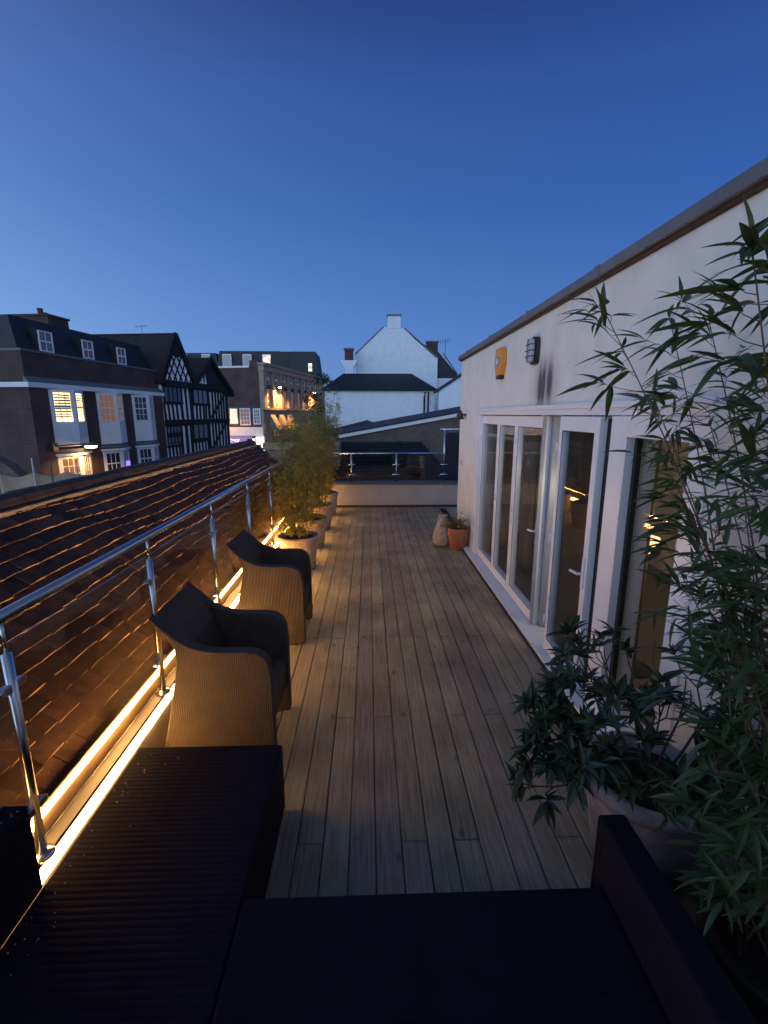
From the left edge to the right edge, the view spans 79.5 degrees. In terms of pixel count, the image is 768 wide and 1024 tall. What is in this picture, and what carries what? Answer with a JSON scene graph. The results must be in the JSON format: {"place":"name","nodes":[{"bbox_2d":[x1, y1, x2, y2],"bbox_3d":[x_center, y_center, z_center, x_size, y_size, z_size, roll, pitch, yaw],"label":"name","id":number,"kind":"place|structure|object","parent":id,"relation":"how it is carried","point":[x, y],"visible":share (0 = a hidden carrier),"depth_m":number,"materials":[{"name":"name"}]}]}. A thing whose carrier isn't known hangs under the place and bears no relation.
{"place":"outdoors","nodes":[
{"label":"outdoors","id":0,"kind":"place"},
{"bbox_2d":[0,308,167,475],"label":"mansard house","id":1,"kind":"structure","parent":0,"point":[61,383],"depth_m":19.77,"materials":[{"name":"brick"}]},
{"bbox_2d":[37,330,54,352],"bbox_3d":[-13.630,-6.867,18.638,0.070,0.800,0.700,1,12,5],"label":"window","id":2,"kind":"structure","parent":1,"relation":"in","point":[45,339],"depth_m":18.63,"materials":[{"name":"white paint"}]},
{"bbox_2d":[48,391,77,422],"bbox_3d":[-13.116,-4.287,18.884,0.100,1.266,1.009,5,13,24],"label":"bay window","id":3,"kind":"structure","parent":1,"relation":"in","point":[62,403],"depth_m":18.88,"materials":[{"name":"glass"}]},
{"bbox_2d":[58,456,84,474],"bbox_3d":[-13.116,-1.767,19.416,0.100,1.076,1.009,5,13,24],"label":"bay window","id":4,"kind":"structure","parent":1,"relation":"in","point":[67,464],"depth_m":19.39,"materials":[{"name":"white paint"}]},
{"bbox_2d":[51,442,99,451],"bbox_3d":[-12.666,-2.715,19.041,0.667,0.350,1.720,9,15,38],"label":"street lamp","id":5,"kind":"object","parent":1,"relation":"attached to","point":[54,446],"visible":1,"depth_m":18.98,"materials":[{"name":"grey metal"}]},
{"bbox_2d":[74,392,85,422],"bbox_3d":[-13.035,-4.478,19.791,0.100,1.266,1.009,-3,12,-14],"label":"bay window","id":6,"kind":"structure","parent":1,"relation":"in","point":[79,401],"depth_m":19.84,"materials":[{"name":"glass"}]},
{"bbox_2d":[82,454,92,474],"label":"bay window","id":7,"kind":"structure","parent":1,"relation":"in","point":[87,461],"depth_m":20.37,"materials":[{"name":"white paint"}]},
{"bbox_2d":[81,339,94,359],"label":"window","id":8,"kind":"structure","parent":1,"relation":"in","point":[87,346],"depth_m":20.95,"materials":[{"name":"white paint"}]},
{"bbox_2d":[95,394,118,421],"bbox_3d":[-12.878,-4.843,21.518,0.100,1.266,1.009,5,13,24],"label":"bay window","id":9,"kind":"structure","parent":1,"relation":"in","point":[107,406],"depth_m":21.51,"materials":[{"name":"orange glass"}]},
{"bbox_2d":[103,451,124,470],"bbox_3d":[-12.879,-2.321,22.039,0.100,1.076,1.028,5,13,24],"label":"bay window","id":10,"kind":"structure","parent":1,"relation":"in","point":[112,460],"depth_m":22.00,"materials":[{"name":"white paint"}]},
{"bbox_2d":[116,394,124,421],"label":"bay window","id":11,"kind":"structure","parent":1,"relation":"in","point":[119,397],"depth_m":22.49,"materials":[{"name":"white paint"}]},
{"bbox_2d":[116,347,126,364],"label":"window","id":12,"kind":"structure","parent":1,"relation":"in","point":[121,353],"depth_m":23.27,"materials":[{"name":"white paint"}]},
{"bbox_2d":[123,450,129,465],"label":"bay window","id":13,"kind":"structure","parent":1,"relation":"in","point":[126,456],"depth_m":22.97,"materials":[{"name":"white paint"}]},
{"bbox_2d":[131,396,150,420],"bbox_3d":[-12.647,-5.378,24.055,0.100,1.266,1.018,5,13,24],"label":"bay window","id":14,"kind":"structure","parent":1,"relation":"in","point":[140,404],"depth_m":24.06,"materials":[{"name":"white paint"}]},
{"bbox_2d":[137,448,154,463],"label":"bay window","id":15,"kind":"structure","parent":1,"relation":"in","point":[144,454],"depth_m":24.54,"materials":[{"name":"white paint"}]},
{"bbox_2d":[149,397,154,420],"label":"bay window","id":16,"kind":"structure","parent":1,"relation":"in","point":[151,403],"depth_m":25.11,"materials":[{"name":"white paint"}]},
{"bbox_2d":[154,446,158,459],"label":"bay window","id":17,"kind":"structure","parent":1,"relation":"in","point":[156,451],"depth_m":25.57,"materials":[{"name":"white paint"}]},
{"bbox_2d":[186,351,279,365],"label":"office block","id":18,"kind":"structure","parent":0,"point":[232,358],"depth_m":95.16,"materials":[{"name":"brick"}]},
{"bbox_2d":[201,354,209,357],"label":"window","id":19,"kind":"structure","parent":18,"relation":"in","point":[202,355],"depth_m":94.40,"materials":[{"name":"white glass"}]},
{"bbox_2d":[222,354,231,365],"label":"window","id":20,"kind":"structure","parent":18,"relation":"in","point":[226,358],"depth_m":94.70,"materials":[{"name":"white glass"}]},
{"bbox_2d":[242,354,251,365],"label":"window","id":21,"kind":"structure","parent":18,"relation":"in","point":[246,357],"depth_m":94.80,"materials":[{"name":"white glass"}]},
{"bbox_2d":[262,354,270,362],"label":"window","id":22,"kind":"structure","parent":18,"relation":"in","point":[265,357],"depth_m":94.86,"materials":[{"name":"glass"}]},
{"bbox_2d":[218,360,325,453],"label":"colonnaded building","id":23,"kind":"structure","parent":0,"point":[260,403],"depth_m":58.91,"materials":[{"name":"beige brick"}]},
{"bbox_2d":[229,408,238,423],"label":"window","id":24,"kind":"structure","parent":23,"relation":"in","point":[233,412],"depth_m":58.86,"materials":[{"name":"glass"}]},
{"bbox_2d":[239,408,250,424],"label":"window","id":25,"kind":"structure","parent":23,"relation":"in","point":[245,414],"depth_m":58.63,"materials":[{"name":"white paint"}]},
{"bbox_2d":[253,408,260,424],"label":"window","id":26,"kind":"structure","parent":23,"relation":"in","point":[256,411],"depth_m":58.39,"materials":[{"name":"white paint"}]},
{"bbox_2d":[266,372,268,384],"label":"window","id":27,"kind":"structure","parent":23,"relation":"in","point":[267,373],"depth_m":59.57,"materials":[{"name":"grey glass"}]},
{"bbox_2d":[267,389,270,407],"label":"window","id":28,"kind":"structure","parent":23,"relation":"in","point":[268,390],"depth_m":60.12,"materials":[{"name":"glass"}]},
{"bbox_2d":[276,390,278,407],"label":"window","id":29,"kind":"structure","parent":23,"relation":"in","point":[277,403],"depth_m":62.94,"materials":[{"name":"yellow glass"}]},
{"bbox_2d":[284,391,285,407],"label":"window","id":30,"kind":"structure","parent":23,"relation":"in","point":[284,391],"depth_m":65.67,"materials":[{"name":"grey glass"}]},
{"bbox_2d":[291,392,292,407],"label":"window","id":31,"kind":"structure","parent":23,"relation":"in","point":[291,392],"depth_m":68.46,"materials":[{"name":"grey glass"}]},
{"bbox_2d":[270,351,322,376],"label":"mansard roof","id":32,"kind":"structure","parent":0,"point":[307,362],"depth_m":91.75,"materials":[{"name":"stone"}]},
{"bbox_2d":[308,363,311,370],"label":"window","id":33,"kind":"structure","parent":32,"relation":"in","point":[309,364],"depth_m":91.58,"materials":[{"name":"white glass"}]},
{"bbox_2d":[0,0,767,392],"label":"sky","id":34,"kind":"structure","parent":0,"point":[219,175],"materials":[{"name":"blue"}]},
{"bbox_2d":[355,314,457,410],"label":"white gable house","id":35,"kind":"structure","parent":0,"point":[393,347],"depth_m":34.44,"materials":[{"name":"paint"}]},
{"bbox_2d":[425,341,438,350],"bbox_3d":[3.825,-13.003,36.748,0.980,1.070,0.740,0,12,-2],"label":"brick chimney","id":36,"kind":"object","parent":35,"relation":"on","point":[433,344],"visible":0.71,"depth_m":36.40,"materials":[{"name":"red brick"}]},
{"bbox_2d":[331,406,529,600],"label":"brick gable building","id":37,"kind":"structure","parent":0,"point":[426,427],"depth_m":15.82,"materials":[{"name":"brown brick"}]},
{"bbox_2d":[634,535,660,678],"bbox_3d":[2.107,0.770,3.830,0.320,1.160,0.320,0,12,-2],"label":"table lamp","id":38,"kind":"object","parent":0,"point":[642,672],"visible":0.16,"depth_m":3.83,"materials":[{"name":"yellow metal"}]},
{"bbox_3d":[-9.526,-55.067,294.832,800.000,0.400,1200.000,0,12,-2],"label":"ground","id":39,"kind":"structure","parent":0,"visible":0},
{"bbox_2d":[0,456,27,493],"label":"gable wall end","id":40,"kind":"structure","parent":39,"relation":"on","point":[9,468],"depth_m":10.12,"materials":[{"name":"grey brick"}]},
{"bbox_2d":[0,519,289,949],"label":"parapet wall","id":41,"kind":"structure","parent":39,"relation":"on","point":[63,813],"depth_m":2.57,"materials":[{"name":"beige paint"}]},
{"bbox_2d":[0,453,296,863],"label":"metal railing","id":42,"kind":"object","parent":41,"relation":"on","point":[45,850],"visible":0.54,"depth_m":1.98,"materials":[{"name":"metal"}]},
{"bbox_2d":[40,541,279,883],"bbox_3d":[-1.556,0.798,5.425,0.008,0.067,11.580,0,12,-2],"label":"led strip","id":43,"kind":"object","parent":41,"relation":"attached to","point":[48,866],"depth_m":2.38,"materials":[{"name":"white plastic"}]},
{"bbox_2d":[31,506,294,830],"bbox_3d":[-1.624,0.635,5.388,0.020,0.016,11.580,0,12,-2],"label":"led strip","id":44,"kind":"object","parent":41,"relation":"on","point":[65,785],"depth_m":2.53,"materials":[{"name":"white plastic"}]},
{"bbox_2d":[0,439,294,807],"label":"tiled roof","id":45,"kind":"structure","parent":39,"relation":"on","point":[83,650],"depth_m":3.70,"materials":[{"name":"tile"}]},
{"bbox_2d":[92,332,234,456],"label":"timber framed house","id":46,"kind":"structure","parent":39,"relation":"on","point":[197,392],"depth_m":28.61,"materials":[{"name":"black paint"}]},
{"bbox_2d":[162,386,182,402],"bbox_3d":[-12.419,-6.928,27.237,0.070,0.970,2.060,1,12,5],"label":"window","id":47,"kind":"structure","parent":46,"relation":"in","point":[171,394],"depth_m":27.19,"materials":[{"name":"blue glass"}]},
{"bbox_2d":[166,426,181,444],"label":"window","id":48,"kind":"structure","parent":46,"relation":"in","point":[174,435],"depth_m":27.43,"materials":[{"name":"blue glass"}]},
{"bbox_2d":[192,389,208,403],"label":"window","id":49,"kind":"structure","parent":46,"relation":"in","point":[200,396],"depth_m":30.55,"materials":[{"name":"blue glass"}]},
{"bbox_2d":[193,424,208,439],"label":"window","id":50,"kind":"structure","parent":46,"relation":"in","point":[201,431],"depth_m":30.66,"materials":[{"name":"blue glass"}]},
{"bbox_2d":[263,441,340,469],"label":"stone parapet","id":51,"kind":"structure","parent":39,"relation":"on","point":[267,447],"depth_m":13.15,"materials":[{"name":"grey stone"}]},
{"bbox_2d":[271,424,338,441],"bbox_3d":[-2.288,-2.311,13.451,2.004,0.506,0.429,0,12,-2],"label":"planter trough","id":52,"kind":"object","parent":51,"relation":"on","point":[275,437],"visible":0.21,"depth_m":13.34,"materials":[{"name":"green plant"}]},
{"bbox_2d":[302,372,331,429],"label":"street tree","id":53,"kind":"object","parent":39,"relation":"on","point":[324,380],"visible":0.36,"depth_m":48.12,"materials":[{"name":"green plant"}]},
{"bbox_2d":[321,373,435,427],"bbox_3d":[-0.365,-4.784,32.477,7.290,9.550,6.080,0,12,-2],"label":"white extension","id":54,"kind":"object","parent":39,"relation":"on","point":[373,397],"visible":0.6,"depth_m":29.28,"materials":[{"name":"paint"}]},
{"bbox_2d":[341,348,356,373],"bbox_3d":[-2.537,-10.876,33.616,1.184,1.940,0.740,0,12,-2],"label":"brick chimney","id":55,"kind":"object","parent":54,"relation":"on","point":[349,363],"visible":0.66,"depth_m":33.28,"materials":[{"name":"white paint"}]},
{"bbox_2d":[324,441,442,480],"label":"slate roof","id":56,"kind":"structure","parent":39,"relation":"on","point":[409,467],"depth_m":13.56,"materials":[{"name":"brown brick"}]},
{"bbox_2d":[330,480,457,519],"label":"parapet","id":57,"kind":"structure","parent":39,"relation":"on","point":[441,494],"depth_m":11.17,"materials":[{"name":"white paint"}]},
{"bbox_2d":[332,428,459,481],"bbox_3d":[0.402,-1.363,11.072,4.290,1.261,0.048,0,12,-2],"label":"balustrade","id":58,"kind":"object","parent":57,"relation":"on","point":[396,474],"visible":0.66,"depth_m":11.06,"materials":[{"name":"metal"}]},
{"bbox_2d":[433,373,461,409],"bbox_3d":[6.577,-5.617,28.631,7.088,12.767,0.500,0,12,-2],"label":"white lean to","id":59,"kind":"object","parent":39,"relation":"on","point":[449,394],"visible":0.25,"depth_m":28.07,"materials":[{"name":"paint"}]},
{"bbox_2d":[444,430,503,570],"bbox_3d":[2.526,0.917,13.088,1.850,6.400,0.340,0,12,-2],"label":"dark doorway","id":60,"kind":"structure","parent":39,"relation":"on","point":[451,452],"depth_m":12.42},
{"bbox_2d":[444,432,503,570],"bbox_3d":[2.525,0.952,13.116,1.750,6.320,0.300,0,12,-2],"label":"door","id":61,"kind":"structure","parent":60,"relation":"in","point":[451,439],"depth_m":12.43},
{"bbox_2d":[457,155,767,880],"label":"rooftop house","id":62,"kind":"structure","parent":39,"relation":"on","point":[585,566],"depth_m":3.31,"materials":[{"name":"white paint"}]},
{"bbox_2d":[456,410,465,418],"bbox_3d":[1.335,-1.657,7.874,0.230,0.150,0.146,0,12,-2],"label":"wall lamp","id":63,"kind":"object","parent":62,"relation":"attached to","point":[460,415],"visible":0.9,"depth_m":7.83,"materials":[{"name":"black metal"}]},
{"bbox_2d":[265,507,707,928],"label":"deck","id":64,"kind":"structure","parent":62,"relation":"attached to","point":[415,665],"depth_m":3.22,"materials":[{"name":"brown wood"}]},
{"bbox_2d":[149,581,291,746],"bbox_3d":[-1.060,1.062,3.140,0.728,1.026,0.630,0,12,-2],"label":"wicker chair","id":65,"kind":"object","parent":64,"relation":"on","point":[232,685],"visible":0.91,"depth_m":2.87,"materials":[{"name":"brown wicker"}]},
{"bbox_2d":[226,528,312,644],"bbox_3d":[-1.141,0.733,4.699,0.728,1.026,0.630,0,12,-2],"label":"wicker chair","id":66,"kind":"object","parent":64,"relation":"on","point":[279,580],"visible":0.86,"depth_m":4.41,"materials":[{"name":"brown wicker"}]},
{"bbox_2d":[277,530,318,569],"bbox_3d":[-1.238,0.573,6.728,0.598,0.500,0.598,0,12,-2],"label":"plant pot","id":67,"kind":"object","parent":64,"relation":"on","point":[308,543],"visible":0.57,"depth_m":6.53,"materials":[{"name":"ceramic"}]},
{"bbox_2d":[263,420,325,538],"bbox_3d":[-1.222,-0.431,6.511,0.912,1.744,0.837,9,15,36],"label":"bamboo plant","id":68,"kind":"object","parent":67,"relation":"on","point":[290,513],"visible":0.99,"depth_m":6.46,"materials":[{"name":"green plant"}]},
{"bbox_2d":[296,514,327,548],"bbox_3d":[-1.254,0.336,7.853,0.598,0.500,0.598,0,12,-2],"label":"plant pot","id":69,"kind":"object","parent":64,"relation":"on","point":[320,527],"visible":0.34,"depth_m":7.70,"materials":[{"name":"ceramic"}]},
{"bbox_2d":[285,407,332,522],"bbox_3d":[-1.275,-0.740,7.616,0.870,1.915,0.992,-8,14,-32],"label":"bamboo plant","id":70,"kind":"object","parent":69,"relation":"on","point":[318,501],"visible":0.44,"depth_m":7.54,"materials":[{"name":"green plant"}]},
{"bbox_2d":[309,501,332,530],"bbox_3d":[-1.282,0.088,9.027,0.598,0.500,0.598,0,12,-2],"label":"plant pot","id":71,"kind":"object","parent":64,"relation":"on","point":[327,511],"visible":0.27,"depth_m":8.88,"materials":[{"name":"ceramic"}]},
{"bbox_2d":[296,398,337,507],"bbox_3d":[-1.296,-1.091,8.728,0.892,2.112,0.905,10,15,39],"label":"bamboo plant","id":72,"kind":"object","parent":71,"relation":"on","point":[328,428],"visible":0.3,"depth_m":8.70,"materials":[{"name":"green plant"}]},
{"bbox_2d":[320,491,337,515],"bbox_3d":[-1.315,-0.191,10.348,0.598,0.500,0.598,0,12,-2],"label":"plant pot","id":73,"kind":"object","parent":64,"relation":"on","point":[333,497],"visible":0.32,"depth_m":10.19,"materials":[{"name":"ceramic"}]},
{"bbox_2d":[306,386,342,492],"bbox_3d":[-1.270,-1.536,10.065,0.892,2.349,0.924,11,16,41],"label":"bamboo plant","id":74,"kind":"object","parent":73,"relation":"in","point":[335,444],"visible":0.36,"depth_m":10.05,"materials":[{"name":"green plant"}]},
{"bbox_2d":[0,745,757,1023],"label":"corner sofa","id":75,"kind":"object","parent":64,"relation":"on","point":[151,904],"visible":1,"depth_m":1.59,"materials":[{"name":"grey wicker"}]},
{"bbox_2d":[433,514,448,546],"bbox_3d":[0.999,0.310,7.889,0.330,0.535,0.329,0,12,-2],"label":"stone vase","id":76,"kind":"object","parent":64,"relation":"on","point":[440,536],"visible":0.84,"depth_m":7.78,"materials":[{"name":"beige stone"}]},
{"bbox_2d":[448,525,469,550],"bbox_3d":[1.234,0.434,7.699,0.380,0.370,0.380,0,12,-2],"label":"plant pot","id":77,"kind":"object","parent":64,"relation":"on","point":[458,539],"visible":0.69,"depth_m":7.57,"materials":[{"name":"ceramic"}]},
{"bbox_2d":[441,511,466,530],"bbox_3d":[1.156,0.144,7.688,0.468,0.333,0.551,0,12,-2],"label":"flowering plant","id":78,"kind":"object","parent":77,"relation":"in","point":[457,523],"visible":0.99,"depth_m":7.60,"materials":[{"name":"green plant"}]},
{"bbox_2d":[586,731,722,893],"bbox_3d":[1.267,1.501,2.281,0.598,0.520,0.598,0,12,-2],"label":"plant pot","id":79,"kind":"object","parent":64,"relation":"on","point":[645,818],"visible":0.23,"depth_m":2.06,"materials":[{"name":"ceramic"}]},
{"bbox_2d":[505,615,764,830],"bbox_3d":[1.184,0.957,2.258,1.282,0.787,1.330,0,12,-2],"label":"evergreen shrub","id":80,"kind":"object","parent":79,"relation":"in","point":[574,770],"visible":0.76,"depth_m":2.04,"materials":[{"name":"green plant"}]},
{"bbox_2d":[696,879,767,1023],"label":"plant pot","id":81,"kind":"object","parent":64,"relation":"on","point":[746,973],"visible":0.42,"depth_m":1.59,"materials":[{"name":"ceramic"}]},
{"bbox_2d":[557,191,767,961],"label":"bamboo plant","id":82,"kind":"object","parent":81,"relation":"in","point":[752,819],"visible":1,"depth_m":1.55,"materials":[{"name":"green plant"}]},
{"bbox_2d":[476,416,499,571],"bbox_3d":[1.495,-0.298,6.616,0.077,2.120,0.908,0,12,-2],"label":"folding door","id":83,"kind":"structure","parent":62,"relation":"in","point":[493,420],"depth_m":6.85,"materials":[{"name":"white wood"}]},
{"bbox_2d":[494,347,506,379],"bbox_3d":[1.422,-1.814,5.655,0.079,0.365,0.297,0,12,-2],"label":"alarm box","id":84,"kind":"object","parent":62,"relation":"attached to","point":[500,359],"visible":1,"depth_m":5.57,"materials":[{"name":"orange plastic"}]},
{"bbox_2d":[491,416,517,590],"bbox_3d":[1.521,-0.129,5.819,0.077,2.120,0.738,0,12,-2],"label":"folding door","id":85,"kind":"structure","parent":62,"relation":"in","point":[504,421],"depth_m":5.98,"materials":[{"name":"white wood"}]},
{"bbox_2d":[507,416,551,623],"bbox_3d":[1.522,0.037,5.031,0.126,2.120,0.888,0,12,-2],"label":"folding door","id":86,"kind":"structure","parent":62,"relation":"in","point":[522,421],"depth_m":5.07,"materials":[{"name":"white wood"}]},
{"bbox_2d":[518,415,541,572],"bbox_3d":[1.954,-0.334,6.205,0.100,2.310,0.350,0,12,-2],"label":"curtain","id":87,"kind":"object","parent":62,"relation":"hanging from","point":[530,472],"visible":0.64,"depth_m":6.18,"materials":[{"name":"grey fabric"}]},
{"bbox_2d":[524,336,540,364],"bbox_3d":[1.448,-1.577,4.520,0.100,0.260,0.170,0,12,-2],"label":"bulkhead lamp","id":88,"kind":"object","parent":62,"relation":"attached to","point":[532,351],"visible":1,"depth_m":4.46,"materials":[{"name":"black metal"}]},
{"bbox_2d":[543,416,608,689],"bbox_3d":[1.497,0.300,3.784,0.126,2.120,0.703,0,12,-2],"label":"folding door","id":89,"kind":"structure","parent":62,"relation":"in","point":[597,426],"depth_m":3.55,"materials":[{"name":"white wood"}]},
{"bbox_2d":[562,415,591,415],"bbox_3d":[1.993,-0.081,5.007,0.099,2.310,0.600,0,12,-2],"label":"curtain","id":90,"kind":"object","parent":62,"relation":"hanging from","point":[576,415],"depth_m":4.70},
{"bbox_2d":[628,415,665,685],"bbox_3d":[1.870,0.236,3.505,0.098,2.310,0.360,0,12,-2],"label":"door frame","id":91,"kind":"object","parent":62,"relation":"hanging from","point":[643,578],"depth_m":3.38,"materials":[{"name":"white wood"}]},
{"label":"road","id":92,"kind":"structure","parent":0,"visible":0},
{"bbox_2d":[0,458,85,493],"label":"scaffold fence","id":93,"kind":"object","parent":92,"relation":"on","point":[7,483],"visible":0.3,"depth_m":9.87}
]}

